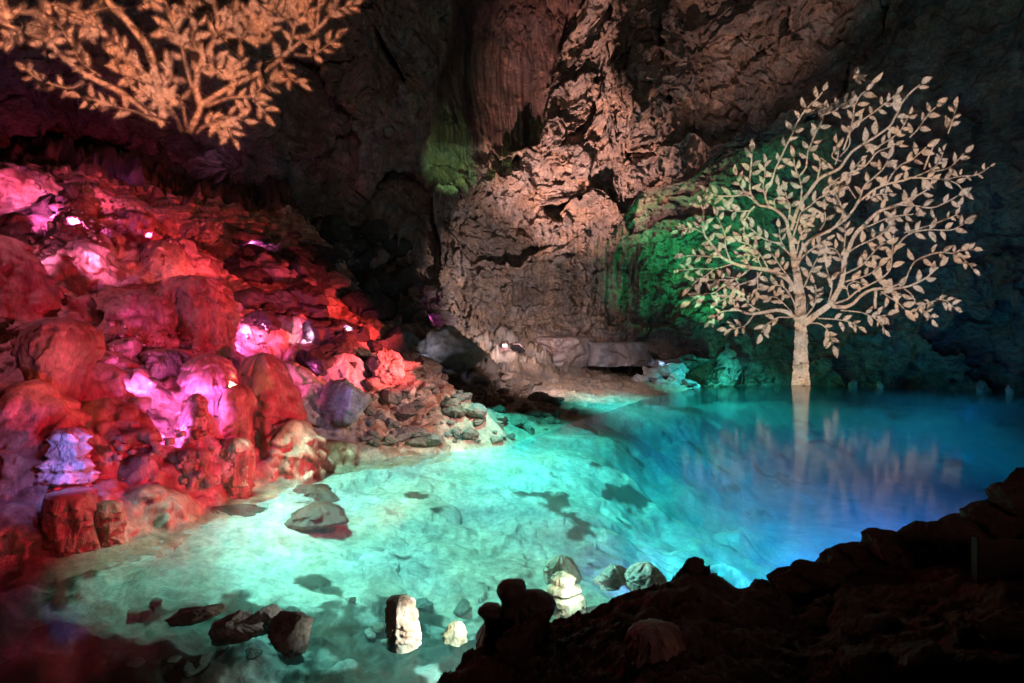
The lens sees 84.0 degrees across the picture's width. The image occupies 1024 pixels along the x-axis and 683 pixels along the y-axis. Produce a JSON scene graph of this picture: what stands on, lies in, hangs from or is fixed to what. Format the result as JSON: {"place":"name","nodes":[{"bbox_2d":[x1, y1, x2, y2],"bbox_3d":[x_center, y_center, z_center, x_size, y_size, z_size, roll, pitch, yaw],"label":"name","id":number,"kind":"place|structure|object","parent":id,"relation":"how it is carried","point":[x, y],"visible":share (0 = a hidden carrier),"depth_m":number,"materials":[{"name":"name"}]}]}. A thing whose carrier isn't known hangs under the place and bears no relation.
{"place":"outdoors","nodes":[
{"label":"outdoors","id":0,"kind":"place"},
{"bbox_2d":[0,161,453,587],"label":"flowstone slope","id":1,"kind":"structure","parent":0,"point":[159,506],"depth_m":12.92,"materials":[{"name":"stone"}]},
{"bbox_2d":[0,235,64,343],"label":"flowstone mound","id":2,"kind":"object","parent":1,"relation":"on","point":[30,291],"visible":0.66,"depth_m":12.14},
{"bbox_2d":[10,317,105,401],"bbox_3d":[-8.219,0.514,10.243,1.310,1.927,1.159,0,0,0],"label":"stalagmite","id":3,"kind":"object","parent":1,"relation":"on","point":[62,355],"visible":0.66,"depth_m":9.94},
{"bbox_2d":[33,427,100,492],"bbox_3d":[-6.932,1.990,8.840,1.211,1.332,0.960,0,0,0],"label":"stalagmite","id":4,"kind":"object","parent":1,"relation":"on","point":[68,463],"visible":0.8,"depth_m":8.67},
{"bbox_2d":[40,486,100,557],"bbox_3d":[-6.399,2.723,8.360,0.821,1.101,0.849,0,0,0],"label":"stalagmite","id":5,"kind":"object","parent":1,"relation":"on","point":[67,521],"visible":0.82,"depth_m":8.09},
{"bbox_2d":[93,500,126,546],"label":"stalagmite","id":6,"kind":"object","parent":1,"relation":"on","point":[110,520],"visible":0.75,"depth_m":8.38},
{"bbox_2d":[100,292,175,350],"bbox_3d":[-9.226,-0.231,13.705,2.455,2.047,2.278,0,0,0],"label":"flowstone drapery","id":7,"kind":"object","parent":1,"relation":"on","point":[166,320],"visible":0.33,"depth_m":13.16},
{"bbox_2d":[138,349,192,379],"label":"stalagmite","id":8,"kind":"object","parent":1,"relation":"on","point":[172,360],"visible":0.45,"depth_m":12.55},
{"bbox_2d":[141,240,196,280],"bbox_3d":[-10.436,-2.217,17.059,2.141,1.685,1.937,0,0,0],"label":"flowstone mound","id":9,"kind":"object","parent":1,"relation":"on","point":[178,259],"visible":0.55,"depth_m":16.52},
{"bbox_2d":[177,447,210,494],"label":"stalagmite","id":10,"kind":"object","parent":1,"relation":"on","point":[191,465],"visible":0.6,"depth_m":10.38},
{"bbox_2d":[154,278,239,356],"bbox_3d":[-8.090,-0.563,14.567,2.134,2.198,1.553,0,0,0],"label":"flowstone drapery","id":11,"kind":"object","parent":1,"relation":"on","point":[182,299],"visible":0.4,"depth_m":14.07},
{"bbox_2d":[176,393,233,487],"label":"flowstone cascade","id":12,"kind":"object","parent":1,"relation":"on","point":[213,445],"visible":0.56,"depth_m":10.93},
{"bbox_2d":[176,353,238,414],"bbox_3d":[-6.612,1.187,12.413,1.187,1.890,0.997,0,0,-22],"label":"stalagmite","id":13,"kind":"object","parent":1,"relation":"on","point":[211,378],"visible":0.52,"depth_m":12.09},
{"bbox_2d":[216,385,256,446],"bbox_3d":[-5.991,1.781,12.259,0.804,1.702,0.800,0,0,0],"label":"stalagmite","id":14,"kind":"object","parent":1,"relation":"on","point":[236,410],"visible":0.73,"depth_m":12.02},
{"bbox_2d":[220,437,255,498],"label":"stalagmite","id":15,"kind":"object","parent":1,"relation":"on","point":[238,453],"visible":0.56,"depth_m":11.05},
{"bbox_2d":[223,255,261,267],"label":"dark boulder","id":16,"kind":"object","parent":1,"relation":"on","point":[234,260],"visible":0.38,"depth_m":19.20,"materials":[{"name":"stone"}]},
{"bbox_2d":[223,264,273,283],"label":"dark boulder","id":17,"kind":"object","parent":1,"relation":"on","point":[257,274],"visible":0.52,"depth_m":19.00,"materials":[{"name":"stone"}]},
{"bbox_2d":[232,230,266,245],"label":"scree boulder","id":18,"kind":"object","parent":1,"relation":"on","point":[244,238],"visible":0.62,"depth_m":20.88,"materials":[{"name":"stone"}]},
{"bbox_2d":[233,286,267,309],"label":"dark boulder","id":19,"kind":"object","parent":1,"relation":"on","point":[250,298],"visible":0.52,"depth_m":17.62,"materials":[{"name":"stone"}]},
{"bbox_2d":[232,247,273,260],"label":"dark boulder","id":20,"kind":"object","parent":1,"relation":"on","point":[248,253],"visible":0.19,"depth_m":19.87,"materials":[{"name":"stone"}]},
{"bbox_2d":[243,309,282,334],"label":"dark boulder","id":21,"kind":"object","parent":1,"relation":"on","point":[268,319],"visible":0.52,"depth_m":16.85,"materials":[{"name":"stone"}]},
{"bbox_2d":[237,352,307,442],"bbox_3d":[-5.811,1.492,13.479,2.229,2.491,1.863,0,0,0],"label":"flowstone mound","id":22,"kind":"object","parent":1,"relation":"on","point":[266,378],"visible":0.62,"depth_m":13.12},
{"bbox_2d":[262,302,286,313],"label":"dark boulder","id":23,"kind":"object","parent":1,"relation":"on","point":[276,308],"visible":0.41,"depth_m":17.85,"materials":[{"name":"stone"}]},
{"bbox_2d":[261,262,290,282],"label":"scree boulder","id":24,"kind":"object","parent":1,"relation":"on","point":[276,272],"visible":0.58,"depth_m":19.39,"materials":[{"name":"stone"}]},
{"bbox_2d":[263,290,297,308],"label":"dark boulder","id":25,"kind":"object","parent":1,"relation":"on","point":[288,299],"visible":0.41,"depth_m":18.23,"materials":[{"name":"stone"}]},
{"bbox_2d":[275,313,292,333],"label":"dark boulder","id":26,"kind":"object","parent":1,"relation":"on","point":[285,320],"visible":0.4,"depth_m":17.47,"materials":[{"name":"stone"}]},
{"bbox_2d":[280,245,314,262],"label":"dark boulder","id":27,"kind":"object","parent":1,"relation":"on","point":[292,252],"visible":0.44,"depth_m":20.83,"materials":[{"name":"stone"}]},
{"bbox_2d":[288,255,321,281],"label":"dark boulder","id":28,"kind":"object","parent":1,"relation":"on","point":[302,266],"visible":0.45,"depth_m":19.86,"materials":[{"name":"stone"}]},
{"bbox_2d":[283,283,328,305],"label":"dark boulder","id":29,"kind":"object","parent":1,"relation":"on","point":[308,294],"visible":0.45,"depth_m":18.66,"materials":[{"name":"stone"}]},
{"bbox_2d":[296,349,317,375],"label":"dark boulder","id":30,"kind":"object","parent":1,"relation":"on","point":[301,356],"visible":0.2,"depth_m":16.10,"materials":[{"name":"stone"}]},
{"bbox_2d":[297,302,329,320],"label":"dark boulder","id":31,"kind":"object","parent":1,"relation":"on","point":[318,312],"visible":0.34,"depth_m":18.42,"materials":[{"name":"stone"}]},
{"bbox_2d":[302,319,330,345],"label":"dark boulder","id":32,"kind":"object","parent":1,"relation":"on","point":[313,331],"visible":0.53,"depth_m":17.39,"materials":[{"name":"stone"}]},
{"bbox_2d":[301,351,335,375],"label":"dark boulder","id":33,"kind":"object","parent":1,"relation":"on","point":[320,363],"visible":0.5,"depth_m":16.02,"materials":[{"name":"stone"}]},
{"bbox_2d":[314,264,331,290],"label":"dark boulder","id":34,"kind":"object","parent":1,"relation":"on","point":[325,283],"visible":0.16,"depth_m":20.34,"materials":[{"name":"stone"}]},
{"bbox_2d":[328,271,351,294],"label":"scree boulder","id":35,"kind":"object","parent":34,"relation":"on","point":[339,281],"visible":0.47,"depth_m":20.79,"materials":[{"name":"stone"}]},
{"bbox_2d":[319,320,346,331],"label":"dark boulder","id":36,"kind":"object","parent":1,"relation":"on","point":[337,325],"visible":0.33,"depth_m":17.92,"materials":[{"name":"stone"}]},
{"bbox_2d":[315,342,353,355],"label":"dark boulder","id":37,"kind":"object","parent":1,"relation":"on","point":[331,349],"visible":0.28,"depth_m":16.76,"materials":[{"name":"stone"}]},
{"bbox_2d":[322,332,350,344],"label":"dark boulder","id":38,"kind":"object","parent":1,"relation":"on","point":[343,337],"visible":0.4,"depth_m":17.31,"materials":[{"name":"stone"}]},
{"bbox_2d":[318,353,369,390],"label":"rock","id":39,"kind":"object","parent":1,"relation":"on","point":[342,368],"visible":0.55,"depth_m":16.27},
{"bbox_2d":[349,351,359,368],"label":"dark boulder","id":40,"kind":"object","parent":1,"relation":"on","point":[353,364],"visible":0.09,"depth_m":16.40,"materials":[{"name":"stone"}]},
{"bbox_2d":[340,289,378,315],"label":"dark boulder","id":41,"kind":"object","parent":1,"relation":"on","point":[357,302],"visible":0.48,"depth_m":20.13,"materials":[{"name":"stone"}]},
{"bbox_2d":[360,308,385,321],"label":"dark boulder","id":42,"kind":"object","parent":1,"relation":"on","point":[379,314],"visible":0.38,"depth_m":20.02,"materials":[{"name":"stone"}]},
{"bbox_2d":[394,402,417,419],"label":"rubble stone","id":43,"kind":"object","parent":1,"relation":"on","point":[406,411],"visible":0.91,"depth_m":15.98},
{"bbox_2d":[381,387,401,404],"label":"rubble stone","id":44,"kind":"object","parent":43,"relation":"on","point":[393,396],"visible":0.9,"depth_m":16.18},
{"bbox_2d":[415,355,441,373],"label":"rubble stone","id":45,"kind":"object","parent":1,"relation":"on","point":[430,364],"visible":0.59,"depth_m":18.44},
{"bbox_2d":[0,0,1023,391],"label":"cave wall","id":46,"kind":"structure","parent":0,"point":[544,166],"depth_m":35.62,"materials":[{"name":"stone"}]},
{"bbox_2d":[0,0,362,149],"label":"projected tree","id":47,"kind":"object","parent":46,"relation":"on","point":[161,93],"visible":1,"depth_m":23.23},
{"bbox_2d":[671,67,994,385],"bbox_3d":[20.325,-7.189,37.368,19.294,20.406,9.290,0,0,19],"label":"projected tree","id":48,"kind":"object","parent":46,"relation":"on","point":[801,340],"visible":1,"depth_m":39.25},
{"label":"wall stone","id":49,"kind":"object","parent":46,"relation":"attached to","visible":0},
{"bbox_2d":[896,520,927,544],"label":"wall stone","id":50,"kind":"object","parent":49,"relation":"on","point":[911,533],"visible":0.43,"depth_m":4.73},
{"bbox_2d":[918,517,989,561],"bbox_3d":[3.604,1.614,4.612,0.463,0.388,0.412,-3,-6,17],"label":"wall stone","id":51,"kind":"object","parent":49,"relation":"on","point":[949,539],"visible":0.74,"depth_m":4.52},
{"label":"wall stone","id":52,"kind":"object","parent":46,"relation":"attached to","visible":0},
{"bbox_2d":[959,499,1023,536],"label":"wall stone","id":53,"kind":"object","parent":52,"relation":"on","point":[989,518],"visible":0.52,"depth_m":4.69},
{"bbox_2d":[984,482,1023,516],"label":"wall stone","id":54,"kind":"object","parent":53,"relation":"on","point":[1007,497],"visible":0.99,"depth_m":4.60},
{"bbox_2d":[1004,467,1023,487],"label":"wall stone","id":55,"kind":"object","parent":54,"relation":"on","point":[1015,477],"visible":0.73,"depth_m":4.70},
{"bbox_2d":[0,129,1023,682],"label":"cave floor","id":56,"kind":"structure","parent":0,"point":[740,511],"depth_m":10.81,"materials":[{"name":"stone"}]},
{"bbox_2d":[127,608,151,621],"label":"shallow stone","id":57,"kind":"object","parent":56,"relation":"on","point":[139,614],"visible":1,"depth_m":6.94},
{"bbox_2d":[176,661,200,676],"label":"shallow stone","id":58,"kind":"object","parent":56,"relation":"on","point":[187,669],"visible":0.94,"depth_m":6.10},
{"bbox_2d":[192,652,211,670],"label":"shallow stone","id":59,"kind":"object","parent":56,"relation":"on","point":[201,663],"visible":0.91,"depth_m":6.20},
{"bbox_2d":[245,645,262,659],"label":"shallow stone","id":60,"kind":"object","parent":56,"relation":"on","point":[253,652],"visible":0.98,"depth_m":6.40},
{"bbox_2d":[319,378,371,426],"bbox_3d":[-4.500,1.690,15.402,1.579,1.407,1.409,5,10,38],"label":"boulder","id":61,"kind":"object","parent":56,"relation":"on","point":[346,403],"visible":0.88,"depth_m":14.88,"materials":[{"name":"stone"}]},
{"bbox_2d":[368,290,395,320],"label":"dark boulder","id":62,"kind":"object","parent":56,"relation":"on","point":[386,304],"visible":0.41,"depth_m":29.95,"materials":[{"name":"stone"}]},
{"bbox_2d":[365,350,404,385],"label":"boulder","id":63,"kind":"object","parent":56,"relation":"on","point":[386,367],"visible":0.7,"depth_m":16.58,"materials":[{"name":"stone"}]},
{"bbox_2d":[378,326,418,353],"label":"boulder","id":64,"kind":"object","parent":56,"relation":"on","point":[400,339],"visible":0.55,"depth_m":19.06,"materials":[{"name":"stone"}]},
{"bbox_2d":[416,598,433,612],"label":"shallow stone","id":65,"kind":"object","parent":56,"relation":"on","point":[424,604],"visible":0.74,"depth_m":8.26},
{"bbox_2d":[417,324,490,371],"bbox_3d":[-2.882,0.730,28.156,3.058,3.210,4.152,0,0,38],"label":"boulder","id":66,"kind":"object","parent":56,"relation":"on","point":[452,348],"visible":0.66,"depth_m":26.95,"materials":[{"name":"stone"}]},
{"bbox_2d":[453,598,469,615],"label":"shallow stone","id":67,"kind":"object","parent":56,"relation":"on","point":[462,607],"visible":0.99,"depth_m":8.29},
{"bbox_2d":[465,403,487,418],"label":"rubble stone","id":68,"kind":"object","parent":56,"relation":"on","point":[476,410],"visible":1,"depth_m":16.53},
{"bbox_2d":[483,395,506,406],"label":"rubble stone","id":69,"kind":"object","parent":56,"relation":"on","point":[493,400],"visible":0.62,"depth_m":22.78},
{"bbox_2d":[475,578,555,647],"bbox_3d":[0.025,2.176,4.523,0.641,0.680,0.526,0,0,0],"label":"stalagmite","id":70,"kind":"object","parent":56,"relation":"on","point":[521,603],"visible":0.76,"depth_m":4.36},
{"bbox_2d":[496,619,538,667],"bbox_3d":[0.028,2.152,3.995,0.321,0.444,0.132,7,9,-23],"label":"boulder","id":71,"kind":"object","parent":56,"relation":"on","point":[514,643],"visible":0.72,"depth_m":3.95,"materials":[{"name":"stone"}]},
{"bbox_2d":[510,380,533,393],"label":"rubble stone","id":72,"kind":"object","parent":56,"relation":"on","point":[523,386],"visible":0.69,"depth_m":27.74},
{"bbox_2d":[527,391,551,402],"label":"rubble stone","id":73,"kind":"object","parent":56,"relation":"on","point":[540,396],"visible":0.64,"depth_m":25.00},
{"bbox_2d":[542,554,581,584],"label":"stalagmite","id":74,"kind":"object","parent":56,"relation":"on","point":[556,563],"visible":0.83,"depth_m":8.21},
{"bbox_2d":[532,336,593,367],"bbox_3d":[3.491,0.699,39.362,4.841,2.202,3.072,0,0,0],"label":"rock ledge","id":75,"kind":"object","parent":56,"relation":"on","point":[572,351],"visible":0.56,"depth_m":38.27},
{"bbox_2d":[587,341,653,366],"bbox_3d":[7.381,0.861,38.761,4.636,1.738,1.951,0,0,0],"label":"rock ledge","id":76,"kind":"object","parent":56,"relation":"on","point":[611,354],"visible":1,"depth_m":37.96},
{"bbox_2d":[624,618,686,672],"bbox_3d":[0.902,1.950,3.472,0.426,0.462,0.350,0,0,0],"label":"stalagmite","id":77,"kind":"object","parent":56,"relation":"on","point":[650,643],"visible":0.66,"depth_m":3.38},
{"bbox_2d":[683,557,705,572],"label":"wall stone","id":78,"kind":"object","parent":56,"relation":"on","point":[694,564],"visible":0.98,"depth_m":4.72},
{"bbox_2d":[766,566,813,594],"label":"wall stone","id":79,"kind":"object","parent":56,"relation":"on","point":[778,578],"visible":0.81,"depth_m":4.65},
{"bbox_2d":[785,559,845,596],"bbox_3d":[2.497,1.968,4.697,0.470,0.281,0.314,4,8,9],"label":"wall stone","id":80,"kind":"object","parent":56,"relation":"on","point":[822,579],"visible":0.86,"depth_m":4.62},
{"bbox_2d":[839,646,905,682],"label":"boulder","id":81,"kind":"object","parent":56,"relation":"on","point":[869,664],"visible":0.82,"depth_m":2.92,"materials":[{"name":"stone"}]},
{"bbox_2d":[890,637,962,682],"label":"boulder","id":82,"kind":"object","parent":56,"relation":"on","point":[927,660],"visible":0.95,"depth_m":2.75,"materials":[{"name":"stone"}]},
{"bbox_2d":[971,536,1023,582],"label":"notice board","id":83,"kind":"object","parent":56,"relation":"on","point":[993,559],"visible":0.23,"depth_m":3.90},
{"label":"dark boulder","id":84,"kind":"object","parent":56,"relation":"on","visible":0},
{"bbox_2d":[369,248,389,268],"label":"scree boulder","id":85,"kind":"object","parent":84,"relation":"on","point":[382,258],"visible":0.3,"depth_m":30.55,"materials":[{"name":"stone"}]},
{"bbox_2d":[384,235,412,256],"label":"dark boulder","id":86,"kind":"object","parent":85,"relation":"on","point":[405,247],"visible":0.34,"depth_m":32.24,"materials":[{"name":"stone"}]},
{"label":"wall stone","id":87,"kind":"object","parent":56,"relation":"on","visible":0},
{"bbox_2d":[815,546,859,576],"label":"wall stone","id":88,"kind":"object","parent":87,"relation":"on","point":[833,556],"visible":0.45,"depth_m":4.75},
{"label":"wall stone","id":89,"kind":"object","parent":87,"relation":"on","visible":0},
{"bbox_2d":[834,541,873,570],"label":"wall stone","id":90,"kind":"object","parent":89,"relation":"on","point":[855,553],"visible":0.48,"depth_m":4.79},
{"bbox_2d":[859,527,911,565],"bbox_3d":[3.160,1.723,4.744,0.444,0.256,0.416,4,8,13],"label":"wall stone","id":91,"kind":"object","parent":89,"relation":"on","point":[884,546],"visible":0.75,"depth_m":4.67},
{"bbox_2d":[667,371,685,384],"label":"shore boulder","id":92,"kind":"object","parent":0,"point":[677,376],"visible":0.61,"depth_m":36.93,"materials":[{"name":"stone"}]},
{"bbox_2d":[652,363,682,379],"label":"shore boulder","id":93,"kind":"object","parent":92,"relation":"on","point":[666,370],"visible":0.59,"depth_m":37.39,"materials":[{"name":"stone"}]},
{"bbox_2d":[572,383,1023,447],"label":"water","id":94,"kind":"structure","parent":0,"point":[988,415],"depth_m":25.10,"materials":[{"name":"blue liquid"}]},
{"bbox_2d":[164,603,226,626],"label":"lake stone","id":95,"kind":"object","parent":94,"relation":"in","point":[186,616],"visible":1,"depth_m":6.10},
{"bbox_2d":[208,609,263,646],"bbox_3d":[-2.843,2.986,5.886,0.579,0.304,0.392,5,9,0],"label":"lake stone","id":96,"kind":"object","parent":94,"relation":"in","point":[233,628],"visible":0.98,"depth_m":5.77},
{"bbox_2d":[210,504,266,516],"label":"lake stone","id":97,"kind":"object","parent":94,"relation":"in","point":[246,510],"visible":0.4,"depth_m":10.49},
{"bbox_2d":[246,604,281,637],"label":"lake stone","id":98,"kind":"object","parent":94,"relation":"in","point":[265,615],"visible":0.61,"depth_m":5.99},
{"bbox_2d":[267,610,314,658],"bbox_3d":[-2.260,2.972,5.775,0.447,0.348,0.651,0,0,-6],"label":"lake stone","id":99,"kind":"object","parent":94,"relation":"in","point":[289,632],"visible":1,"depth_m":5.66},
{"bbox_2d":[284,501,348,529],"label":"lake stone","id":100,"kind":"object","parent":94,"relation":"in","point":[318,515],"visible":0.98,"depth_m":10.33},
{"bbox_2d":[293,483,339,502],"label":"lake stone","id":101,"kind":"object","parent":94,"relation":"in","point":[320,492],"visible":0.66,"depth_m":11.87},
{"bbox_2d":[384,594,421,653],"bbox_3d":[-1.127,2.852,5.809,0.378,0.514,0.325,0,0,43],"label":"stalagmite","id":102,"kind":"object","parent":94,"relation":"in","point":[403,631],"visible":1,"depth_m":5.69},
{"bbox_2d":[441,620,467,646],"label":"lake stone","id":103,"kind":"object","parent":94,"relation":"in","point":[455,633],"visible":1,"depth_m":6.11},
{"bbox_2d":[545,571,586,621],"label":"stalagmite","id":104,"kind":"object","parent":94,"relation":"in","point":[563,589],"visible":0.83,"depth_m":7.24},
{"bbox_2d":[593,564,626,590],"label":"lake stone","id":105,"kind":"object","parent":94,"relation":"in","point":[609,578],"visible":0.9,"depth_m":7.59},
{"bbox_2d":[622,562,666,591],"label":"lake stone","id":106,"kind":"object","parent":94,"relation":"in","point":[639,575],"visible":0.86,"depth_m":7.42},
{"bbox_2d":[652,378,668,385],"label":"shore boulder","id":107,"kind":"object","parent":94,"relation":"in","point":[661,381],"visible":0.35,"depth_m":36.59,"materials":[{"name":"stone"}]},
{"bbox_2d":[642,366,664,382],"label":"shore boulder","id":108,"kind":"object","parent":107,"relation":"on","point":[651,374],"visible":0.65,"depth_m":37.20,"materials":[{"name":"stone"}]},
{"bbox_2d":[704,363,745,385],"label":"boulder","id":109,"kind":"object","parent":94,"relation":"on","point":[716,369],"visible":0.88,"depth_m":38.08,"materials":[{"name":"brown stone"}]},
{"bbox_2d":[951,623,983,648],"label":"boulder","id":110,"kind":"object","parent":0,"point":[964,635],"visible":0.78,"depth_m":3.08,"materials":[{"name":"stone"}]},
{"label":"rubble stone","id":111,"kind":"object","parent":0,"visible":0},
{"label":"rubble stone","id":112,"kind":"object","parent":111,"relation":"on","visible":0},
{"bbox_2d":[366,378,386,393],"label":"rubble stone","id":113,"kind":"object","parent":112,"relation":"on","point":[373,385],"visible":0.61,"depth_m":16.27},
{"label":"dark boulder","id":114,"kind":"object","parent":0,"visible":0},
{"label":"scree boulder","id":115,"kind":"object","parent":114,"relation":"on","visible":0},
{"bbox_2d":[331,233,367,254],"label":"dark boulder","id":116,"kind":"object","parent":115,"relation":"on","point":[356,243],"visible":0.47,"depth_m":29.53,"materials":[{"name":"stone"}]},
{"bbox_2d":[319,214,352,243],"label":"dark boulder","id":117,"kind":"object","parent":116,"relation":"on","point":[333,230],"visible":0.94,"depth_m":28.72,"materials":[{"name":"stone"}]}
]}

